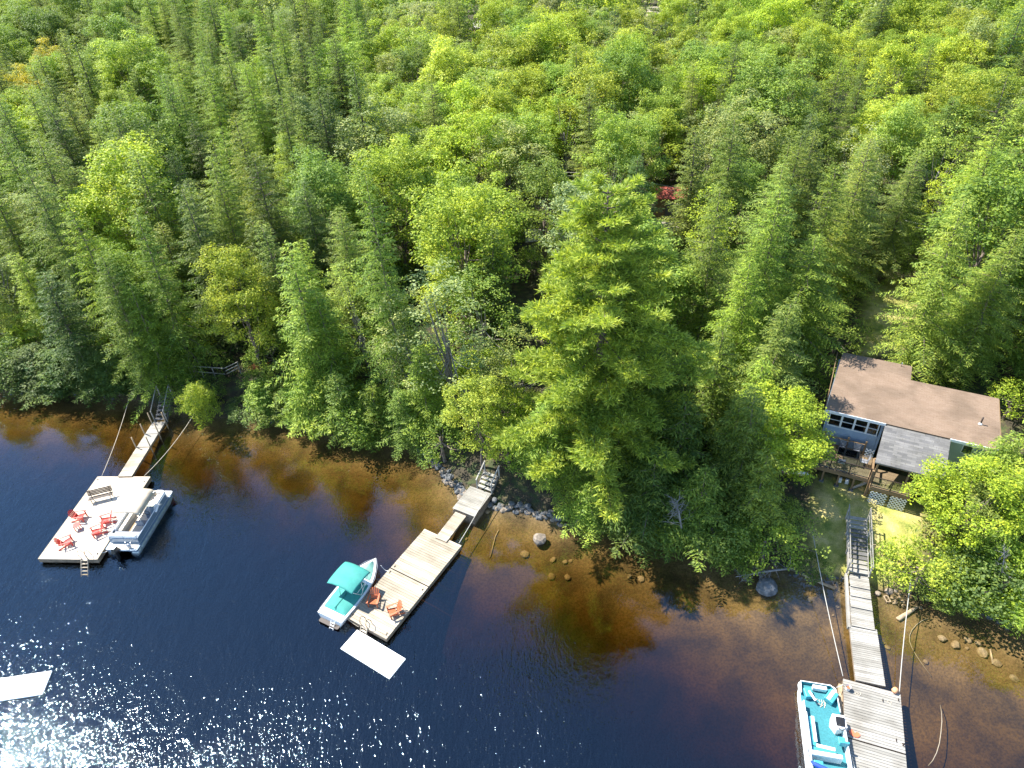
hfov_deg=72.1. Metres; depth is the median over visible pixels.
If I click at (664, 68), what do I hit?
birch tree
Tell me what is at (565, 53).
spruce tree
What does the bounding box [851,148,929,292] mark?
hemlock tree
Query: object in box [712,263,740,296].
shrub
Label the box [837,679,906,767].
floating dock
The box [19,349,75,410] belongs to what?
cedar tree
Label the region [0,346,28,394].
shrub
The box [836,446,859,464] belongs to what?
patio table
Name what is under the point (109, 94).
maple tree
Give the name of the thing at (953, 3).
spruce tree
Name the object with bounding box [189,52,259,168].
hemlock tree
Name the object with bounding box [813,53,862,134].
birch tree
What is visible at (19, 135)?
hemlock tree
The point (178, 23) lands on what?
hemlock tree
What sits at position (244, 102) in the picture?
hemlock tree
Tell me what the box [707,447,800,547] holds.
cedar tree
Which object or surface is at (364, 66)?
hemlock tree
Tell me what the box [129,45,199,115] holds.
maple tree
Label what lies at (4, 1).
maple tree
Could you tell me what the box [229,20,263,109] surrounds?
hemlock tree
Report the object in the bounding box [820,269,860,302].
shrub
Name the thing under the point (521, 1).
hemlock tree
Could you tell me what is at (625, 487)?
cedar tree
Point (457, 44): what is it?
birch tree
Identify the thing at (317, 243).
hemlock tree
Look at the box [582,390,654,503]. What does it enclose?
cedar tree
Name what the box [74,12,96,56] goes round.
spruce tree
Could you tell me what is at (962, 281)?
shrub
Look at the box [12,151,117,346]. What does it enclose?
hemlock tree
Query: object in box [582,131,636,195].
birch tree
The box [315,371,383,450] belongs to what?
cedar tree
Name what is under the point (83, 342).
shrub
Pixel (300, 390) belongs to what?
cedar tree
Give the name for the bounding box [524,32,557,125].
hemlock tree
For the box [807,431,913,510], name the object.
timber deck
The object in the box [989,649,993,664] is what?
stick
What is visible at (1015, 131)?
maple tree
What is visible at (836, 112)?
hemlock tree
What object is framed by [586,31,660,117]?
maple tree
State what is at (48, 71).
hemlock tree
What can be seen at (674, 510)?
cedar tree
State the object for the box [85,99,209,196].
maple tree
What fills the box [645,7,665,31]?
gravel road
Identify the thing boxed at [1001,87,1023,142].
birch tree
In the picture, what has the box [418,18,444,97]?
hemlock tree
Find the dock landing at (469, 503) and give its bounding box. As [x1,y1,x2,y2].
[453,486,491,526]
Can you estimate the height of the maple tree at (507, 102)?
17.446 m
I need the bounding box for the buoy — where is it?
[891,687,898,693]
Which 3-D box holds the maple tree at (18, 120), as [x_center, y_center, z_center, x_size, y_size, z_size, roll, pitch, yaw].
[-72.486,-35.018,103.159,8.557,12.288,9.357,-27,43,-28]
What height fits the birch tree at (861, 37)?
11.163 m
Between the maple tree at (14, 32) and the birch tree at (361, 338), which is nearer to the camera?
the birch tree at (361, 338)
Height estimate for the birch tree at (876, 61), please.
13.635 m
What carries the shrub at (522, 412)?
on the ground
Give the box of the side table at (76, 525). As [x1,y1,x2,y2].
[73,522,81,530]
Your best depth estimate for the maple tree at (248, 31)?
131.26 m
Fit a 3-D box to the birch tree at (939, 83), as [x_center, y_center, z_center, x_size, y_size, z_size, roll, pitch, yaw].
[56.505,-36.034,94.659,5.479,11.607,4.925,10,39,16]
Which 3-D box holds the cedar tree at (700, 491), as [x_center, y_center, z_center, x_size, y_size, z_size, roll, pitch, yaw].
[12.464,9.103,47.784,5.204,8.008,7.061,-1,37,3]
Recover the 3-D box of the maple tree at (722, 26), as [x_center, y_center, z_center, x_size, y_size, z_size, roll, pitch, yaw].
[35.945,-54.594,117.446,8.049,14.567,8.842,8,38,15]
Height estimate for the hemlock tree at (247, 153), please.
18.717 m
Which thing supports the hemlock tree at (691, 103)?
on the ground
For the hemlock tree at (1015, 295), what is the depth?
58.03 m
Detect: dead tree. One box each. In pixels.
[663,492,693,527]
[735,557,800,581]
[994,543,1012,580]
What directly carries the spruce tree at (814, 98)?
on the ground
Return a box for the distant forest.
[0,0,1023,452]
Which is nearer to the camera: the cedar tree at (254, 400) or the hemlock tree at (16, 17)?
the cedar tree at (254, 400)
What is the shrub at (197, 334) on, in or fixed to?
on the ground
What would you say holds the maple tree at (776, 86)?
on the ground
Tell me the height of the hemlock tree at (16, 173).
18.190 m
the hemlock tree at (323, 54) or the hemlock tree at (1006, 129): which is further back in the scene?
the hemlock tree at (323, 54)
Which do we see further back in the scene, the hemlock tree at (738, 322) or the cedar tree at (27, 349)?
the cedar tree at (27, 349)
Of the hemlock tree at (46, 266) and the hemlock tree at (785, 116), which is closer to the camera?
the hemlock tree at (46, 266)
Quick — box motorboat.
[318,558,377,629]
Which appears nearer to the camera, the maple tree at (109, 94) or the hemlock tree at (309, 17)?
the maple tree at (109, 94)
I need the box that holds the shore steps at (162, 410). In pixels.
[150,384,173,423]
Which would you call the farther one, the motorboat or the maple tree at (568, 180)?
the maple tree at (568, 180)
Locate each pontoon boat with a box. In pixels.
[106,488,171,560]
[797,680,854,767]
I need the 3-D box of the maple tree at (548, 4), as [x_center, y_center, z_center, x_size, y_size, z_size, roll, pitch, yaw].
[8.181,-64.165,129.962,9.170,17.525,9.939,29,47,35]
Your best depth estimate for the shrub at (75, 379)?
65.85 m
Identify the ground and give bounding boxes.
[0,0,1023,767]
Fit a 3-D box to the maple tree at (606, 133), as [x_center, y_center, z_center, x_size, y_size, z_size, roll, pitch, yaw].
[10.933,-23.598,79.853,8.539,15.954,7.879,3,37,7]
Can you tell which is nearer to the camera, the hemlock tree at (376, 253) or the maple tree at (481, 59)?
the hemlock tree at (376, 253)
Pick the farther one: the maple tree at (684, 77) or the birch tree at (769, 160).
the maple tree at (684, 77)
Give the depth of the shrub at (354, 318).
66.88 m
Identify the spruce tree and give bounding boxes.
[0,39,28,105]
[0,108,54,194]
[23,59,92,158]
[38,31,71,103]
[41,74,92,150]
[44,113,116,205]
[56,29,71,90]
[60,28,95,111]
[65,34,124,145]
[72,81,109,154]
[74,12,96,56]
[77,0,106,38]
[117,85,163,147]
[120,150,207,306]
[123,0,139,36]
[135,48,164,119]
[140,21,173,92]
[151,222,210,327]
[199,0,240,82]
[219,44,272,153]
[229,0,257,65]
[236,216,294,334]
[245,220,303,368]
[246,0,270,50]
[254,43,320,167]
[283,0,314,74]
[285,33,333,141]
[289,15,313,100]
[302,20,344,112]
[307,86,357,212]
[319,85,350,165]
[343,61,392,217]
[366,11,383,62]
[437,0,457,65]
[466,229,533,357]
[551,18,591,115]
[561,40,596,158]
[599,6,621,51]
[622,155,664,264]
[656,125,709,266]
[771,81,831,172]
[789,112,826,220]
[827,77,867,181]
[832,57,871,137]
[838,64,891,161]
[908,18,944,96]
[932,68,1016,211]
[936,0,961,72]
[959,0,1023,139]
[988,9,1023,107]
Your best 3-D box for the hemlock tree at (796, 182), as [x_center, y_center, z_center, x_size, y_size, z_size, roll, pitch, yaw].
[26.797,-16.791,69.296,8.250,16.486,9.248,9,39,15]
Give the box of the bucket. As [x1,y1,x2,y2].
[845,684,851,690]
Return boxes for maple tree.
[0,0,34,19]
[0,0,35,28]
[0,0,50,43]
[0,0,57,58]
[0,21,37,83]
[0,25,36,72]
[0,63,46,116]
[0,85,53,146]
[0,103,40,150]
[0,180,91,267]
[6,42,49,73]
[10,103,80,163]
[11,5,79,58]
[11,59,74,107]
[26,36,77,122]
[27,51,85,115]
[34,7,82,47]
[41,0,92,43]
[50,51,116,112]
[56,17,99,55]
[61,129,204,269]
[65,8,85,21]
[70,16,90,50]
[79,12,154,77]
[79,40,143,90]
[82,39,150,98]
[83,224,149,296]
[84,0,131,38]
[85,27,179,130]
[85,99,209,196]
[88,59,135,102]
[90,0,145,48]
[91,82,145,132]
[93,241,183,327]
[105,102,154,139]
[106,0,163,26]
[128,0,172,60]
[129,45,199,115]
[137,5,173,50]
[149,14,181,52]
[187,64,249,151]
[189,242,288,376]
[199,69,240,128]
[200,21,227,63]
[213,6,252,48]
[227,0,275,61]
[227,20,277,90]
[229,54,281,127]
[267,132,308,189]
[268,5,304,51]
[280,143,378,256]
[281,91,339,160]
[285,0,339,50]
[310,0,359,49]
[310,37,376,123]
[332,93,426,225]
[336,136,443,280]
[353,71,401,145]
[357,70,424,152]
[359,17,412,110]
[360,38,397,103]
[368,132,430,243]
[373,49,414,124]
[378,14,447,104]
[381,9,420,55]
[381,37,446,126]
[389,130,477,213]
[395,81,448,139]
[399,0,445,50]
[405,157,529,335]
[406,87,466,182]
[410,250,477,347]
[411,181,496,266]
[414,31,493,150]
[419,186,511,281]
[420,3,464,62]
[420,78,499,163]
[423,96,513,192]
[427,119,491,184]
[429,39,477,95]
[436,169,495,245]
[439,374,509,468]
[455,65,521,140]
[458,50,533,112]
[462,68,536,185]
[466,0,518,61]
[470,119,554,237]
[470,169,525,254]
[471,43,499,78]
[475,26,556,108]
[478,0,520,39]
[483,62,559,158]
[488,106,558,218]
[492,6,549,63]
[495,23,564,94]
[501,94,573,186]
[502,2,555,47]
[503,155,576,278]
[507,1,538,23]
[520,11,595,112]
[527,1,597,57]
[530,60,582,118]
[531,293,564,354]
[532,0,572,43]
[538,170,620,285]
[545,177,592,247]
[550,49,624,166]
[555,32,622,143]
[559,46,606,108]
[571,192,671,286]
[572,5,598,43]
[572,105,647,195]
[575,9,613,91]
[577,214,694,327]
[583,49,651,164]
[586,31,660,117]
[594,25,620,52]
[601,111,670,195]
[602,0,650,40]
[605,297,663,331]
[609,43,655,129]
[611,23,672,112]
[623,107,688,193]
[626,85,691,180]
[632,64,682,144]
[636,248,726,354]
[639,72,689,160]
[646,0,696,51]
[658,39,694,88]
[660,14,710,96]
[662,38,741,142]
[669,61,718,129]
[674,58,746,165]
[693,142,756,211]
[694,40,732,105]
[695,86,793,214]
[698,0,737,46]
[705,2,749,87]
[706,9,748,63]
[708,156,782,251]
[710,50,830,196]
[720,20,780,72]
[721,0,776,43]
[721,40,783,98]
[728,378,838,489]
[732,67,792,140]
[738,35,795,114]
[742,0,815,66]
[760,25,804,76]
[767,101,842,190]
[779,12,821,74]
[780,19,838,79]
[780,27,834,99]
[785,10,826,54]
[811,27,855,97]
[817,20,881,109]
[828,98,915,183]
[844,3,909,61]
[851,82,925,190]
[851,97,950,220]
[855,29,926,83]
[858,28,940,107]
[880,0,957,87]
[897,25,959,97]
[899,453,1023,550]
[902,87,958,153]
[914,17,978,104]
[914,95,986,177]
[917,32,995,112]
[919,146,1023,304]
[920,52,1009,147]
[922,6,1000,90]
[932,63,1006,149]
[936,12,1005,105]
[938,137,1023,260]
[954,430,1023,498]
[955,55,1023,138]
[957,21,1023,79]
[969,21,1023,98]
[970,96,1023,171]
[986,1,1022,58]
[995,0,1023,70]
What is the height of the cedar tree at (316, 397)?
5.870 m
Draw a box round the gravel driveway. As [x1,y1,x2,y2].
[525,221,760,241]
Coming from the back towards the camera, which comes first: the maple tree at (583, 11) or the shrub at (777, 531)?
the maple tree at (583, 11)
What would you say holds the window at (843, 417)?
in the cottage
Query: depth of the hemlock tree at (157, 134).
82.13 m
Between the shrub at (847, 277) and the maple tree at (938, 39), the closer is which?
the shrub at (847, 277)
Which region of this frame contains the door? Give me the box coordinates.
[665,203,673,218]
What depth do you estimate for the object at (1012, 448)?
46.19 m
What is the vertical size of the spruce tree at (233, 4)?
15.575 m
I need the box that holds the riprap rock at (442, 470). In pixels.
[439,468,446,473]
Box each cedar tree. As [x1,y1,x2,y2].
[0,349,31,405]
[12,342,72,396]
[18,353,73,406]
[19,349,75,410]
[64,353,128,407]
[74,348,147,410]
[240,378,280,425]
[240,387,278,430]
[266,389,290,426]
[269,378,302,432]
[283,363,324,435]
[286,372,347,441]
[291,402,328,437]
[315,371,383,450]
[317,390,350,438]
[341,397,391,452]
[350,381,396,450]
[370,408,397,445]
[386,405,421,448]
[534,434,600,511]
[553,481,611,548]
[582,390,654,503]
[593,478,632,530]
[594,483,670,568]
[601,502,627,537]
[605,446,682,563]
[629,344,673,442]
[636,393,717,511]
[637,480,700,546]
[658,464,731,576]
[677,323,742,460]
[692,395,779,514]
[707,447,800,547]
[708,355,789,464]
[708,519,750,572]
[712,520,768,584]
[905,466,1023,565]
[906,555,980,615]
[919,550,985,618]
[927,524,1023,619]
[970,542,1023,629]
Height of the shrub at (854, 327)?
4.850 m
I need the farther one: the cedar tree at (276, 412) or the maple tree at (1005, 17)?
the maple tree at (1005, 17)
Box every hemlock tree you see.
[0,54,35,137]
[0,64,40,158]
[0,92,60,201]
[0,102,49,178]
[0,105,52,214]
[0,128,58,266]
[0,132,22,193]
[0,157,38,240]
[0,163,52,264]
[0,188,68,324]
[6,252,72,349]
[9,0,43,89]
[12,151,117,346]
[17,50,42,89]
[18,83,106,193]
[19,223,75,323]
[25,132,130,294]
[26,0,54,62]
[31,89,81,164]
[32,51,90,142]
[32,267,144,388]
[34,0,78,51]
[35,98,126,235]
[41,0,68,45]
[46,145,140,278]
[53,33,97,139]
[55,91,110,202]
[56,187,174,385]
[62,257,125,354]
[76,167,135,264]
[87,13,116,60]
[87,121,143,214]
[90,108,133,202]
[94,250,175,403]
[101,107,169,259]
[112,100,153,202]
[119,278,200,427]
[120,81,169,175]
[123,6,147,53]
[127,205,236,408]
[128,68,165,149]
[129,114,184,253]
[133,20,162,96]
[137,0,182,69]
[149,124,212,226]
[150,65,208,181]
[155,0,186,73]
[158,73,238,215]
[160,150,222,268]
[161,72,194,145]
[162,48,197,112]
[165,0,208,79]
[168,49,231,153]
[169,4,204,72]
[169,74,218,188]
[169,182,269,364]
[172,0,201,58]
[173,81,220,163]
[176,178,257,350]
[178,22,207,96]
[184,118,239,221]
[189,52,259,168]
[190,22,209,98]
[190,155,284,341]
[191,1,231,67]
[192,0,213,55]
[193,0,234,58]
[193,29,214,122]
[195,130,242,213]
[200,25,239,138]
[203,77,264,203]
[203,138,267,275]
[206,0,246,69]
[213,127,268,255]
[215,6,254,102]
[223,112,320,253]
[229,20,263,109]
[234,74,288,184]
[234,115,287,230]
[237,59,292,202]
[242,151,325,304]
[249,13,280,72]
[250,6,287,92]
[252,36,283,95]
[254,43,278,116]
[263,86,282,161]
[264,6,295,70]
[264,240,357,412]
[268,91,327,226]
[273,13,307,118]
[275,79,319,197]
[283,0,302,62]
[284,239,350,369]
[286,178,380,338]
[290,0,341,83]
[291,285,370,406]
[292,115,340,243]
[303,46,359,163]
[309,26,355,121]
[312,8,343,82]
[319,208,389,320]
[321,33,366,146]
[323,154,360,251]
[323,205,407,373]
[331,0,358,82]
[331,157,421,300]
[332,0,373,110]
[334,18,361,87]
[334,115,366,197]
[345,59,394,140]
[347,162,438,409]
[348,17,397,126]
[349,0,371,59]
[349,152,416,270]
[350,0,378,38]
[361,6,379,72]
[362,80,390,148]
[375,388,435,468]
[401,345,469,450]
[404,74,452,220]
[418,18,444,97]
[434,0,467,47]
[442,0,475,81]
[442,62,467,114]
[496,7,509,34]
[510,387,578,516]
[512,0,529,23]
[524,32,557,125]
[552,0,575,44]
[563,81,607,193]
[627,329,699,426]
[650,59,714,181]
[667,179,742,381]
[673,254,771,409]
[674,6,698,64]
[680,112,759,283]
[688,40,760,181]
[690,182,799,379]
[699,80,755,200]
[699,160,804,331]
[699,297,819,458]
[704,383,779,506]
[737,130,816,276]
[738,48,778,170]
[739,233,852,407]
[748,144,813,233]
[763,87,807,173]
[766,161,857,341]
[768,56,853,208]
[770,48,807,130]
[772,131,829,266]
[787,174,857,292]
[789,150,885,294]
[804,0,836,82]
[805,130,890,344]
[822,141,882,252]
[837,0,894,92]
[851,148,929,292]
[867,194,976,384]
[868,156,930,259]
[878,107,1021,307]
[892,43,936,146]
[896,96,962,208]
[907,228,1023,391]
[907,258,1023,405]
[926,455,1023,542]
[930,224,1023,371]
[939,100,1023,213]
[960,215,1023,340]
[963,55,1023,158]
[974,149,1021,233]
[975,184,1023,266]
[987,568,1023,638]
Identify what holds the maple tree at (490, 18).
on the ground
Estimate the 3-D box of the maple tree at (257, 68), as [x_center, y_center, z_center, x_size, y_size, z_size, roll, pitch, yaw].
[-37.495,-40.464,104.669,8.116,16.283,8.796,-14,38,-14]
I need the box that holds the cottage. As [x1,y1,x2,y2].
[822,352,1000,506]
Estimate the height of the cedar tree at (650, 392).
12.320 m
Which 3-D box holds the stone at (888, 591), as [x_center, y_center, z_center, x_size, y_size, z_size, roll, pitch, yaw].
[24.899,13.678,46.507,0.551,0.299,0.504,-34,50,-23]
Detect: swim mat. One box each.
[0,671,51,700]
[341,630,405,679]
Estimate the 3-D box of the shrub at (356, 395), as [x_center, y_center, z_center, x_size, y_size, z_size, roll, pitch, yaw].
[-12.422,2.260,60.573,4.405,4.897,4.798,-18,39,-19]
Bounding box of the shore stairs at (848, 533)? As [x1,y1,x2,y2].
[845,504,873,577]
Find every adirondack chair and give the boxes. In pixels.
[53,534,73,550]
[68,510,87,522]
[89,521,107,537]
[99,510,116,526]
[365,587,380,607]
[386,600,404,619]
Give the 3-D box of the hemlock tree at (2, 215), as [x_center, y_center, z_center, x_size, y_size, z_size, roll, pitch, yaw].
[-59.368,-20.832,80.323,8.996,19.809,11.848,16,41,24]
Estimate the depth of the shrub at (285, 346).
65.08 m
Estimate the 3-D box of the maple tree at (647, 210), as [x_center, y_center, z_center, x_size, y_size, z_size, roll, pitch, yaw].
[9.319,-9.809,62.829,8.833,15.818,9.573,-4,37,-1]
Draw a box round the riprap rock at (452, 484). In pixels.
[449,481,455,486]
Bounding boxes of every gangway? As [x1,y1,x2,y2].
[118,412,169,476]
[435,512,465,542]
[849,626,884,687]
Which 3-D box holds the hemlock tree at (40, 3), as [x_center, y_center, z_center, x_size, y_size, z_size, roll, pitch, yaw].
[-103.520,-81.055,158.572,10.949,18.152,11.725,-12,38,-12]
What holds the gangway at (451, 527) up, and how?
on the floating dock at (409, 578)
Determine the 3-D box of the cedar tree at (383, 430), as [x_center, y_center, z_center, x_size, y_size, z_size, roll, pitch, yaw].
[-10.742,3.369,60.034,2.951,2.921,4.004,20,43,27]
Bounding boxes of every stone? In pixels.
[520,550,529,557]
[548,573,555,579]
[564,574,570,580]
[638,576,644,582]
[884,588,892,594]
[937,635,947,641]
[951,640,960,648]
[964,637,971,643]
[976,647,988,657]
[993,659,1001,666]
[1009,674,1019,681]
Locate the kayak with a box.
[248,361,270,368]
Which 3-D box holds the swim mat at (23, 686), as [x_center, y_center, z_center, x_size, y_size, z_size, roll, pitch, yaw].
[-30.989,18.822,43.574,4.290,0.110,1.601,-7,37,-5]
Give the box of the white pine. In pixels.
[482,169,719,523]
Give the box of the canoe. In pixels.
[777,465,808,474]
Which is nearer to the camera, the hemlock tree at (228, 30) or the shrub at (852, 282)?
the shrub at (852, 282)
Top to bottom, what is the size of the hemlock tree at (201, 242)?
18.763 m
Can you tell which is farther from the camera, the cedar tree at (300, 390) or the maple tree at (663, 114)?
the maple tree at (663, 114)
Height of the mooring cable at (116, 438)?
0.829 m
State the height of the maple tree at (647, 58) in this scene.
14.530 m
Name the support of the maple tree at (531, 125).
on the ground
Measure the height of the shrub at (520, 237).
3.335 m
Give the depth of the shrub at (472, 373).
59.91 m
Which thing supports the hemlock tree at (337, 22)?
on the ground
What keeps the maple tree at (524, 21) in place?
on the ground
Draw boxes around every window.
[827,413,842,427]
[840,417,855,430]
[852,420,868,433]
[865,423,879,435]
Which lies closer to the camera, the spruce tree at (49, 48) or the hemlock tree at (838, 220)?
the hemlock tree at (838, 220)
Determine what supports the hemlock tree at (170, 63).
on the ground
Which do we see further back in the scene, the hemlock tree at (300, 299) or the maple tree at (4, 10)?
the maple tree at (4, 10)
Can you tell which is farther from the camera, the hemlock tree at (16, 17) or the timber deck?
the hemlock tree at (16, 17)
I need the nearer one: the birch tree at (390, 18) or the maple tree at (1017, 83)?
the maple tree at (1017, 83)
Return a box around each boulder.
[533,533,545,544]
[756,578,777,596]
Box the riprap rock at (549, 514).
[546,512,552,516]
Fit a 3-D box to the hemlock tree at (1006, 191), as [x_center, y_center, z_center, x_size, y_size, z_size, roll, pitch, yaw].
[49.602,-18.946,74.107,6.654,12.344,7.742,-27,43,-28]
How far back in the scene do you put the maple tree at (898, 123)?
76.18 m
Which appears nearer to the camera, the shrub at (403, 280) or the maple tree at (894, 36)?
the shrub at (403, 280)
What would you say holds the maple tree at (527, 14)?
on the ground
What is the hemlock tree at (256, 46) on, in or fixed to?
on the ground
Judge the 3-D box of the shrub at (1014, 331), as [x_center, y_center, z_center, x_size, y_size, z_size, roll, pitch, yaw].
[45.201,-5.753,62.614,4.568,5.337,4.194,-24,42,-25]
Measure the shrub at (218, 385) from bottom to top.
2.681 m
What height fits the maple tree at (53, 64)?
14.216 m
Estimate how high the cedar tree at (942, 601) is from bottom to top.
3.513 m
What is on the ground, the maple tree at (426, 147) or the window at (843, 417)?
the maple tree at (426, 147)
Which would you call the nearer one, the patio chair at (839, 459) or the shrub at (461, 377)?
the patio chair at (839, 459)
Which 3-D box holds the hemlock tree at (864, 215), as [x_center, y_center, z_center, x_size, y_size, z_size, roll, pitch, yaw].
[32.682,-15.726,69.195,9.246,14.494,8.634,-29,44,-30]
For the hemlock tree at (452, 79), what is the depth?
111.65 m
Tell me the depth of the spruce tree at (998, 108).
74.40 m
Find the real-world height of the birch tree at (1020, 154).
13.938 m
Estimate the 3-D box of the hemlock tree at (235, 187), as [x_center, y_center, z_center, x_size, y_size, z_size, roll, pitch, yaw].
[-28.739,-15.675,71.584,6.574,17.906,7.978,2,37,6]
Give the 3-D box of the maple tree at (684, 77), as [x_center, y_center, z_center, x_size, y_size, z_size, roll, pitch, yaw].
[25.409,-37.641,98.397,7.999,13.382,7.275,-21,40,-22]
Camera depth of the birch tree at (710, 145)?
82.70 m
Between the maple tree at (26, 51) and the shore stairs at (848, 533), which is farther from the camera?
the maple tree at (26, 51)
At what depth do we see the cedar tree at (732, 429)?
48.66 m
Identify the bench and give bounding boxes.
[86,485,112,503]
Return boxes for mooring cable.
[102,396,129,474]
[144,413,194,475]
[459,493,487,542]
[812,530,842,675]
[899,570,911,692]
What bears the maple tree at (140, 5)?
on the ground
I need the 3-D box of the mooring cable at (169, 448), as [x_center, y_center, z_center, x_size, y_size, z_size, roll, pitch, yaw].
[-29.226,4.955,60.474,0.044,0.886,7.734,7,38,13]
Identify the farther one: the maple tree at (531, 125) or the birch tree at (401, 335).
the maple tree at (531, 125)
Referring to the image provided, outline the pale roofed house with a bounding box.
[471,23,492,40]
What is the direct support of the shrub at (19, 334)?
on the ground
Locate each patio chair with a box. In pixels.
[836,457,846,468]
[839,440,847,447]
[852,443,861,451]
[859,454,871,464]
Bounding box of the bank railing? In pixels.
[188,362,240,379]
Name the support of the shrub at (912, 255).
on the ground
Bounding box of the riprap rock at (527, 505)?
[524,503,531,508]
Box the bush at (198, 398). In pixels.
[171,378,224,430]
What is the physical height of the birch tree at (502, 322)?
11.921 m
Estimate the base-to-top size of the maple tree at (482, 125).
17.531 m
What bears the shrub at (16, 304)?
on the ground
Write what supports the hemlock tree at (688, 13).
on the ground
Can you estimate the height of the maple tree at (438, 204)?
18.620 m
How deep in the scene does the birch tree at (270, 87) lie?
108.58 m
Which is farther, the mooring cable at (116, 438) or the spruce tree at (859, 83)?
the spruce tree at (859, 83)
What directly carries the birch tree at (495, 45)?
on the ground
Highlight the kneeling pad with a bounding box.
[849,730,859,737]
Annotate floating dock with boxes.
[38,476,151,576]
[348,529,461,641]
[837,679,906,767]
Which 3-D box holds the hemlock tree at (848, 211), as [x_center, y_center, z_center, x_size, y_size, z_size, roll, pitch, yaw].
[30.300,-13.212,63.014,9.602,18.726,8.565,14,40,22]
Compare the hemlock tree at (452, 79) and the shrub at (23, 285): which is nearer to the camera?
the shrub at (23, 285)
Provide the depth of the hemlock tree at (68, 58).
110.42 m
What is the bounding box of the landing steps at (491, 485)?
[475,460,499,494]
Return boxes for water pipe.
[909,618,930,675]
[928,705,941,765]
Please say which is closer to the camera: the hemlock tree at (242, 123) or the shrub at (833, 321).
the shrub at (833, 321)
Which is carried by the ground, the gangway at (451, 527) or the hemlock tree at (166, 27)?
the hemlock tree at (166, 27)
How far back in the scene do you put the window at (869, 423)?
51.21 m
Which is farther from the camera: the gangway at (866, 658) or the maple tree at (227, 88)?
the maple tree at (227, 88)
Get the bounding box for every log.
[802,574,834,589]
[896,605,918,621]
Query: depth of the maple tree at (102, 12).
138.95 m
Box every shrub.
[0,297,28,316]
[0,310,21,333]
[0,321,47,346]
[0,332,37,382]
[0,334,27,364]
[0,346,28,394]
[0,346,40,385]
[1,274,24,301]
[9,267,55,309]
[16,295,66,327]
[21,342,86,397]
[43,360,85,389]
[53,325,111,362]
[62,358,89,390]
[89,354,132,391]
[167,310,217,354]
[192,372,230,396]
[225,393,263,427]
[236,363,280,401]
[240,322,286,369]
[240,345,280,374]
[241,325,273,357]
[250,386,294,429]
[277,371,295,388]
[279,333,308,360]
[322,382,394,444]
[332,302,381,334]
[344,384,387,422]
[362,348,384,368]
[375,261,417,304]
[381,224,399,254]
[382,269,414,299]
[392,352,453,399]
[398,221,421,247]
[402,261,454,301]
[406,251,438,274]
[406,341,470,391]
[407,402,469,467]
[422,317,478,368]
[437,293,482,331]
[445,247,485,277]
[452,342,513,393]
[455,356,477,383]
[456,349,518,397]
[464,401,494,418]
[473,397,542,452]
[476,413,526,464]
[480,316,519,341]
[503,445,541,472]
[507,387,540,419]
[507,434,562,475]
[508,219,533,240]
[512,245,552,277]
[518,255,538,273]
[532,256,558,292]
[581,468,622,501]
[654,512,679,531]
[661,497,733,552]
[663,240,694,265]
[671,198,708,220]
[676,492,757,564]
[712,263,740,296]
[715,236,751,275]
[720,255,745,285]
[732,513,809,575]
[738,509,786,548]
[755,499,831,564]
[765,334,812,380]
[770,496,802,534]
[777,363,809,402]
[779,404,824,439]
[780,331,829,362]
[782,436,812,479]
[790,548,836,585]
[800,262,858,299]
[802,313,872,355]
[808,296,844,335]
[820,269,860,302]
[832,225,873,252]
[841,269,875,302]
[853,204,884,228]
[854,260,876,275]
[866,538,921,586]
[870,532,968,600]
[896,236,933,269]
[907,195,931,215]
[908,210,941,229]
[909,232,940,255]
[934,534,1023,625]
[949,263,995,290]
[986,375,1023,419]
[988,505,1023,577]
[997,330,1023,365]
[999,330,1016,349]
[1001,294,1023,337]
[1006,350,1023,384]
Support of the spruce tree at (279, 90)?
on the ground
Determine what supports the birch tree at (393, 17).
on the ground
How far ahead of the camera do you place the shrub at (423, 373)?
60.45 m
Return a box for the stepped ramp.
[844,567,874,631]
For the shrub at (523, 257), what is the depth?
77.15 m
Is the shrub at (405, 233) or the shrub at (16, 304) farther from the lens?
the shrub at (405, 233)
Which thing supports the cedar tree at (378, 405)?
on the ground
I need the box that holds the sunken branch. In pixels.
[490,530,498,557]
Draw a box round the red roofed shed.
[654,186,687,219]
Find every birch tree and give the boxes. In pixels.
[0,199,39,287]
[0,243,24,330]
[173,54,209,117]
[253,197,300,270]
[254,58,292,124]
[269,24,291,77]
[270,34,306,91]
[277,42,300,85]
[285,189,325,259]
[317,257,390,378]
[337,14,366,69]
[362,288,452,406]
[376,7,406,53]
[382,255,499,417]
[383,4,408,47]
[414,88,442,141]
[417,181,441,237]
[440,263,522,373]
[454,37,474,77]
[466,103,508,214]
[468,57,516,114]
[471,323,550,419]
[484,31,506,65]
[537,73,593,183]
[545,99,574,165]
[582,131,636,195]
[586,6,611,46]
[586,99,627,176]
[592,16,627,94]
[599,102,625,172]
[617,97,667,181]
[629,0,664,51]
[638,26,658,77]
[646,54,681,93]
[656,30,679,77]
[669,106,704,186]
[677,96,738,204]
[683,183,743,283]
[684,24,713,65]
[701,32,718,90]
[752,136,787,195]
[794,74,828,123]
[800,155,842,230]
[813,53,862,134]
[828,52,870,133]
[829,122,901,198]
[846,34,878,102]
[855,34,898,100]
[873,59,909,108]
[880,36,920,110]
[898,109,985,235]
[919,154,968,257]
[921,69,958,115]
[961,0,1008,27]
[1000,126,1023,225]
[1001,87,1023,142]
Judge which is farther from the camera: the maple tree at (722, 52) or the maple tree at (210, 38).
the maple tree at (210, 38)
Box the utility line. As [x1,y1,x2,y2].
[502,170,934,228]
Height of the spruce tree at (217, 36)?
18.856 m

